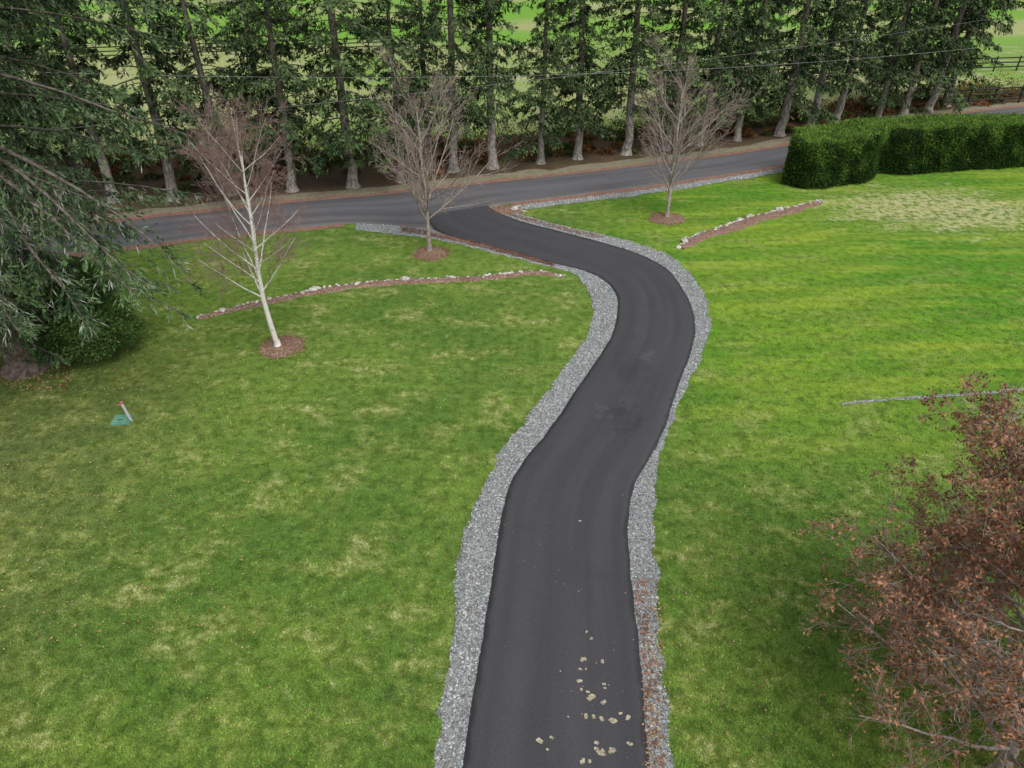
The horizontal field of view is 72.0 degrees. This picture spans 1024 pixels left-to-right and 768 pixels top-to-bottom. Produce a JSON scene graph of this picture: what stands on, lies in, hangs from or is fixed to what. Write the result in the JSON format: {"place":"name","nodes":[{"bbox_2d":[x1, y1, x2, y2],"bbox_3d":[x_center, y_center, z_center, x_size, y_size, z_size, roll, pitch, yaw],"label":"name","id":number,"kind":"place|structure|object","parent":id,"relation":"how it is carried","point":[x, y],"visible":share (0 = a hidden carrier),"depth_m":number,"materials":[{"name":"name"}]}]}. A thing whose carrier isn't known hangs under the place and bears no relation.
{"place":"outdoors","nodes":[
{"label":"outdoors","id":0,"kind":"place"},
{"bbox_2d":[0,167,1023,767],"bbox_3d":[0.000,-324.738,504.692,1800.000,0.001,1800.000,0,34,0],"label":"ground","id":1,"kind":"structure","parent":0,"point":[900,233],"depth_m":20.78,"materials":[{"name":"green plant"}]},
{"bbox_2d":[28,255,146,363],"bbox_3d":[-14.812,-2.586,24.017,3.826,3.465,3.371,0,34,0],"label":"laurel shrub","id":2,"kind":"object","parent":1,"relation":"on","point":[110,338],"visible":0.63,"depth_m":23.61,"materials":[{"name":"green plant"}]},
{"bbox_2d":[0,0,211,379],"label":"old fir tree","id":3,"kind":"object","parent":1,"relation":"on","point":[18,339],"visible":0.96,"depth_m":20.20,"materials":[{"name":"green plant"}]},
{"bbox_2d":[110,414,133,425],"bbox_3d":[-11.909,1.086,21.524,0.560,0.147,0.460,-4,34,-6],"label":"utility valve box","id":4,"kind":"object","parent":1,"relation":"on","point":[120,419],"visible":0.9,"depth_m":21.39,"materials":[{"name":"green plastic"}]},
{"bbox_2d":[116,401,132,421],"bbox_3d":[-11.712,0.850,21.306,0.195,0.780,0.080,-11,40,-6],"label":"marker post","id":5,"kind":"object","parent":1,"relation":"on","point":[125,410],"visible":1,"depth_m":21.23,"materials":[{"name":"white plastic"}]},
{"bbox_2d":[16,224,343,259],"bbox_3d":[-23.170,-5.372,31.184,31.137,0.001,0.958,-10,35,-14],"label":"cinder shoulder","id":6,"kind":"object","parent":1,"relation":"on","point":[206,238],"visible":0.48,"depth_m":33.36},
{"bbox_2d":[173,91,318,346],"bbox_3d":[-8.572,-4.941,22.625,4.354,8.918,5.572,-11,35,-15],"label":"birch tree","id":7,"kind":"object","parent":1,"relation":"on","point":[261,289],"visible":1,"depth_m":21.69,"materials":[{"name":"white plant"}]},
{"bbox_2d":[257,334,308,359],"bbox_3d":[-8.204,-1.391,25.192,1.900,0.146,1.884,-19,39,-26],"label":"mulch ring","id":8,"kind":"object","parent":1,"relation":"on","point":[290,345],"visible":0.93,"depth_m":25.05,"materials":[{"name":"brown wood"}]},
{"bbox_2d":[196,269,564,318],"bbox_3d":[-5.093,-4.010,29.132,14.840,0.235,1.805,-8,35,-12],"label":"stone edging","id":9,"kind":"object","parent":1,"relation":"on","point":[313,288],"visible":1,"depth_m":29.36,"materials":[{"name":"grey stone"}]},
{"bbox_2d":[198,271,564,319],"bbox_3d":[-5.083,-3.958,29.055,14.778,0.068,1.800,-8,35,-12],"label":"bark mulch strip","id":10,"kind":"object","parent":1,"relation":"on","point":[379,283],"visible":0.99,"depth_m":29.36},
{"bbox_2d":[0,338,849,767],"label":"fallen leaves","id":11,"kind":"object","parent":1,"relation":"on","point":[412,596],"visible":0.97,"depth_m":15.63,"materials":[{"name":"brown plant"}]},
{"bbox_2d":[411,245,450,260],"bbox_3d":[-3.670,-6.010,32.045,1.959,0.144,1.926,0,34,0],"label":"mulch ring","id":12,"kind":"object","parent":1,"relation":"on","point":[435,253],"visible":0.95,"depth_m":31.88,"materials":[{"name":"brown wood"}]},
{"bbox_2d":[366,46,527,250],"bbox_3d":[-3.067,-9.496,29.650,6.415,8.590,5.338,12,36,17],"label":"bare maple tree","id":13,"kind":"object","parent":1,"relation":"on","point":[426,198],"visible":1,"depth_m":29.73,"materials":[{"name":"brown plant"}]},
{"bbox_2d":[359,224,617,767],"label":"gravel border","id":14,"kind":"object","parent":1,"relation":"on","point":[455,682],"visible":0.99,"depth_m":16.99,"materials":[{"name":"grey gravel"}]},
{"bbox_2d":[491,203,521,214],"bbox_3d":[-0.303,-9.094,36.621,1.946,0.127,1.897,0,34,0],"label":"dirt patch","id":15,"kind":"object","parent":1,"relation":"on","point":[504,209],"visible":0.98,"depth_m":36.49,"materials":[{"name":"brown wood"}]},
{"bbox_2d":[511,205,526,211],"bbox_3d":[0.115,-9.054,36.549,1.004,0.254,1.081,-14,36,-20],"label":"landscape rock","id":16,"kind":"object","parent":1,"relation":"on","point":[515,207],"visible":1,"depth_m":36.46,"materials":[{"name":"white stone"}]},
{"bbox_2d":[401,214,665,767],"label":"bark chips","id":17,"kind":"object","parent":1,"relation":"on","point":[539,261],"visible":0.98,"depth_m":16.41,"materials":[{"name":"brown wood"}]},
{"bbox_2d":[355,168,782,767],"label":"gravel stones","id":18,"kind":"object","parent":1,"relation":"on","point":[549,402],"visible":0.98,"depth_m":19.05,"materials":[{"name":"grey gravel"}]},
{"bbox_2d":[490,206,710,767],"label":"gravel border","id":19,"kind":"object","parent":1,"relation":"on","point":[650,585],"visible":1,"depth_m":17.29,"materials":[{"name":"grey gravel"}]},
{"bbox_2d":[509,164,784,205],"bbox_3d":[24.425,-15.601,46.342,53.772,0.001,2.139,-14,36,-19],"label":"cinder shoulder","id":20,"kind":"object","parent":1,"relation":"on","point":[648,187],"visible":0.43,"depth_m":39.57},
{"bbox_2d":[519,168,783,209],"bbox_3d":[24.579,-15.310,45.917,53.839,0.001,2.243,-14,36,-20],"label":"gravel border","id":21,"kind":"object","parent":1,"relation":"on","point":[627,195],"visible":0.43,"depth_m":38.68,"materials":[{"name":"grey gravel"}]},
{"bbox_2d":[647,211,684,224],"bbox_3d":[7.819,-8.428,35.597,2.118,0.167,2.161,0,34,0],"label":"mulch ring","id":22,"kind":"object","parent":1,"relation":"on","point":[662,219],"visible":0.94,"depth_m":35.43,"materials":[{"name":"brown wood"}]},
{"bbox_2d":[629,31,761,216],"bbox_3d":[8.502,-11.808,33.280,5.949,8.359,6.231,0,34,0],"label":"bare maple tree","id":23,"kind":"object","parent":1,"relation":"on","point":[676,154],"visible":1,"depth_m":33.37,"materials":[{"name":"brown plant"}]},
{"bbox_2d":[676,199,821,248],"bbox_3d":[11.916,-8.216,35.356,11.105,0.262,0.987,-21,39,-28],"label":"stone edging","id":24,"kind":"object","parent":1,"relation":"on","point":[685,240],"visible":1,"depth_m":35.31,"materials":[{"name":"grey stone"}]},
{"bbox_2d":[680,200,823,248],"bbox_3d":[11.980,-8.152,35.274,10.865,0.068,1.150,-21,39,-28],"label":"bark mulch strip","id":25,"kind":"object","parent":1,"relation":"on","point":[734,226],"visible":1,"depth_m":34.98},
{"bbox_2d":[780,110,1023,189],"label":"clipped hedge","id":26,"kind":"object","parent":1,"relation":"on","point":[846,152],"visible":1,"depth_m":40.70,"materials":[{"name":"green plant"}]},
{"bbox_2d":[792,370,1023,767],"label":"beech tree","id":27,"kind":"object","parent":1,"relation":"on","point":[917,594],"visible":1,"depth_m":11.24,"materials":[{"name":"brown plant"}]},
{"bbox_2d":[841,389,1022,404],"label":"gravel drain stones","id":28,"kind":"object","parent":1,"relation":"on","point":[921,398],"visible":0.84,"depth_m":22.55,"materials":[{"name":"grey gravel"}]},
{"bbox_2d":[841,388,1023,404],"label":"gravel drain","id":29,"kind":"object","parent":1,"relation":"on","point":[900,398],"visible":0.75,"depth_m":22.59,"materials":[{"name":"gravel"}]},
{"bbox_2d":[940,86,1023,107],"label":"rail fence","id":30,"kind":"object","parent":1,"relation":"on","point":[994,94],"visible":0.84,"depth_m":55.88,"materials":[{"name":"brown wood"}]},
{"bbox_2d":[0,0,1023,161],"bbox_3d":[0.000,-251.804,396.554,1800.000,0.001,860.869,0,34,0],"label":"pasture","id":31,"kind":"structure","parent":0,"point":[524,22],"depth_m":75.25,"materials":[{"name":"green plant"}]},
{"bbox_2d":[24,38,382,59],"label":"rail fence","id":32,"kind":"object","parent":31,"relation":"on","point":[344,43],"visible":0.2,"depth_m":74.72,"materials":[{"name":"wood"}]},
{"bbox_2d":[186,0,1010,36],"bbox_3d":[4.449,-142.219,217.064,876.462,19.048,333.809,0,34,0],"label":"distant trees","id":33,"kind":"object","parent":31,"relation":"on","point":[472,7],"visible":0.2,"depth_m":85.88,"materials":[{"name":"green plant"}]},
{"bbox_2d":[757,56,1023,77],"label":"rail fence","id":34,"kind":"object","parent":31,"relation":"on","point":[998,57],"visible":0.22,"depth_m":67.29,"materials":[{"name":"brown wood"}]},
{"bbox_2d":[1,107,1023,259],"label":"road","id":35,"kind":"structure","parent":0,"point":[399,209],"depth_m":37.73,"materials":[{"name":"grey asphalt"}]},
{"bbox_2d":[1,102,1023,229],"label":"gravel verge","id":36,"kind":"structure","parent":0,"point":[536,172],"depth_m":41.22,"materials":[{"name":"grey gravel"}]},
{"bbox_2d":[1,13,1023,134],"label":"power line","id":37,"kind":"object","parent":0,"point":[513,82],"visible":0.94,"depth_m":34.83,"materials":[{"name":"metal"}]},
{"bbox_2d":[4,88,1023,221],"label":"forest floor","id":38,"kind":"structure","parent":0,"point":[369,177],"depth_m":42.34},
{"bbox_2d":[0,45,65,209],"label":"fir tree","id":39,"kind":"object","parent":38,"relation":"on","point":[13,136],"visible":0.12,"depth_m":35.62,"materials":[{"name":"green plant"}]},
{"bbox_2d":[0,0,97,205],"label":"fir tree","id":40,"kind":"object","parent":38,"relation":"on","point":[45,144],"visible":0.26,"depth_m":34.87,"materials":[{"name":"green plant"}]},
{"bbox_2d":[2,0,138,170],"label":"fir tree","id":41,"kind":"object","parent":38,"relation":"on","point":[48,81],"visible":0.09,"depth_m":38.39,"materials":[{"name":"green plant"}]},
{"bbox_2d":[19,0,147,203],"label":"fir tree","id":42,"kind":"object","parent":38,"relation":"on","point":[71,64],"visible":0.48,"depth_m":34.29,"materials":[{"name":"green plant"}]},
{"bbox_2d":[56,0,248,201],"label":"fir tree","id":43,"kind":"object","parent":38,"relation":"on","point":[147,71],"visible":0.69,"depth_m":34.28,"materials":[{"name":"green plant"}]},
{"bbox_2d":[157,81,246,211],"bbox_3d":[-14.732,-11.503,34.794,4.106,6.208,3.692,25,41,32],"label":"bare maple tree","id":44,"kind":"object","parent":38,"relation":"on","point":[199,136],"visible":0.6,"depth_m":34.46,"materials":[{"name":"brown plant"}]},
{"bbox_2d":[141,0,274,195],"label":"fir tree","id":45,"kind":"object","parent":38,"relation":"on","point":[191,35],"visible":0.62,"depth_m":35.04,"materials":[{"name":"green plant"}]},
{"bbox_2d":[202,0,308,166],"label":"fir tree","id":46,"kind":"object","parent":38,"relation":"on","point":[227,27],"visible":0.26,"depth_m":39.27,"materials":[{"name":"green plant"}]},
{"bbox_2d":[218,0,359,192],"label":"fir tree","id":47,"kind":"object","parent":38,"relation":"on","point":[268,52],"visible":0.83,"depth_m":35.94,"materials":[{"name":"green plant"}]},
{"bbox_2d":[262,0,408,188],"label":"fir tree","id":48,"kind":"object","parent":38,"relation":"on","point":[350,161],"visible":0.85,"depth_m":36.13,"materials":[{"name":"green plant"}]},
{"bbox_2d":[338,0,464,182],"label":"fir tree","id":49,"kind":"object","parent":38,"relation":"on","point":[385,4],"visible":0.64,"depth_m":36.77,"materials":[{"name":"green plant"}]},
{"bbox_2d":[384,0,457,151],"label":"fir tree","id":50,"kind":"object","parent":38,"relation":"on","point":[419,7],"visible":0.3,"depth_m":42.12,"materials":[{"name":"green plant"}]},
{"bbox_2d":[403,0,509,172],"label":"fir tree","id":51,"kind":"object","parent":38,"relation":"on","point":[452,47],"visible":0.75,"depth_m":38.28,"materials":[{"name":"green plant"}]},
{"bbox_2d":[427,0,545,169],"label":"fir tree","id":52,"kind":"object","parent":38,"relation":"on","point":[487,70],"visible":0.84,"depth_m":38.93,"materials":[{"name":"green plant"}]},
{"bbox_2d":[12,71,1023,193],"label":"underbrush","id":53,"kind":"object","parent":38,"relation":"on","point":[568,148],"visible":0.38,"depth_m":46.99,"materials":[{"name":"brown plant"}]},
{"bbox_2d":[501,0,591,165],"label":"fir tree","id":54,"kind":"object","parent":38,"relation":"on","point":[542,66],"visible":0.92,"depth_m":40.16,"materials":[{"name":"green plant"}]},
{"bbox_2d":[531,0,631,159],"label":"fir tree","id":55,"kind":"object","parent":38,"relation":"on","point":[581,22],"visible":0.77,"depth_m":40.85,"materials":[{"name":"green plant"}]},
{"bbox_2d":[568,0,699,155],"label":"fir tree","id":56,"kind":"object","parent":38,"relation":"on","point":[634,51],"visible":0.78,"depth_m":41.07,"materials":[{"name":"green plant"}]},
{"bbox_2d":[628,0,729,150],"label":"fir tree","id":57,"kind":"object","parent":38,"relation":"on","point":[683,42],"visible":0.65,"depth_m":42.21,"materials":[{"name":"green plant"}]},
{"bbox_2d":[653,0,780,145],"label":"fir tree","id":58,"kind":"object","parent":38,"relation":"on","point":[716,61],"visible":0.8,"depth_m":43.27,"materials":[{"name":"green plant"}]},
{"bbox_2d":[690,0,786,116],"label":"fir tree","id":59,"kind":"object","parent":38,"relation":"on","point":[745,24],"visible":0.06,"depth_m":48.09,"materials":[{"name":"green plant"}]},
{"bbox_2d":[701,0,792,141],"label":"fir tree","id":60,"kind":"object","parent":38,"relation":"on","point":[757,33],"visible":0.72,"depth_m":44.22,"materials":[{"name":"green plant"}]},
{"bbox_2d":[738,0,863,136],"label":"fir tree","id":61,"kind":"object","parent":38,"relation":"on","point":[791,89],"visible":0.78,"depth_m":45.40,"materials":[{"name":"green plant"}]},
{"bbox_2d":[759,0,896,126],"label":"fir tree","id":62,"kind":"object","parent":38,"relation":"on","point":[835,27],"visible":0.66,"depth_m":46.20,"materials":[{"name":"green plant"}]},
{"bbox_2d":[812,0,906,121],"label":"fir tree","id":63,"kind":"object","parent":38,"relation":"on","point":[885,6],"visible":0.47,"depth_m":48.43,"materials":[{"name":"green plant"}]},
{"bbox_2d":[847,0,944,117],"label":"fir tree","id":64,"kind":"object","parent":38,"relation":"on","point":[888,99],"visible":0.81,"depth_m":49.82,"materials":[{"name":"green plant"}]},
{"bbox_2d":[856,0,952,95],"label":"fir tree","id":65,"kind":"object","parent":38,"relation":"on","point":[928,93],"visible":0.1,"depth_m":54.42,"materials":[{"name":"green plant"}]},
{"bbox_2d":[879,0,964,115],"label":"fir tree","id":66,"kind":"object","parent":38,"relation":"on","point":[938,5],"visible":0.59,"depth_m":50.23,"materials":[{"name":"green plant"}]},
{"bbox_2d":[903,0,1015,113],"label":"fir tree","id":67,"kind":"object","parent":38,"relation":"on","point":[966,44],"visible":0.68,"depth_m":50.98,"materials":[{"name":"green plant"}]},
{"bbox_2d":[920,0,1023,106],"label":"fir tree","id":68,"kind":"object","parent":38,"relation":"on","point":[996,47],"visible":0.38,"depth_m":52.70,"materials":[{"name":"green plant"}]},
{"bbox_2d":[18,43,1018,77],"bbox_3d":[8.552,-18.097,38.276,79.498,2.017,0.016,-8,35,-11],"label":"power line","id":69,"kind":"object","parent":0,"point":[486,76],"visible":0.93,"depth_m":35.83,"materials":[{"name":"metal"}]},
{"bbox_2d":[429,205,694,767],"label":"driveway","id":70,"kind":"structure","parent":0,"point":[594,447],"depth_m":17.31,"materials":[{"name":"black asphalt"}]},
{"bbox_2d":[536,520,632,763],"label":"fallen leaves","id":71,"kind":"object","parent":70,"relation":"on","point":[590,697],"visible":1,"depth_m":13.58,"materials":[{"name":"beige plant"}]}
]}

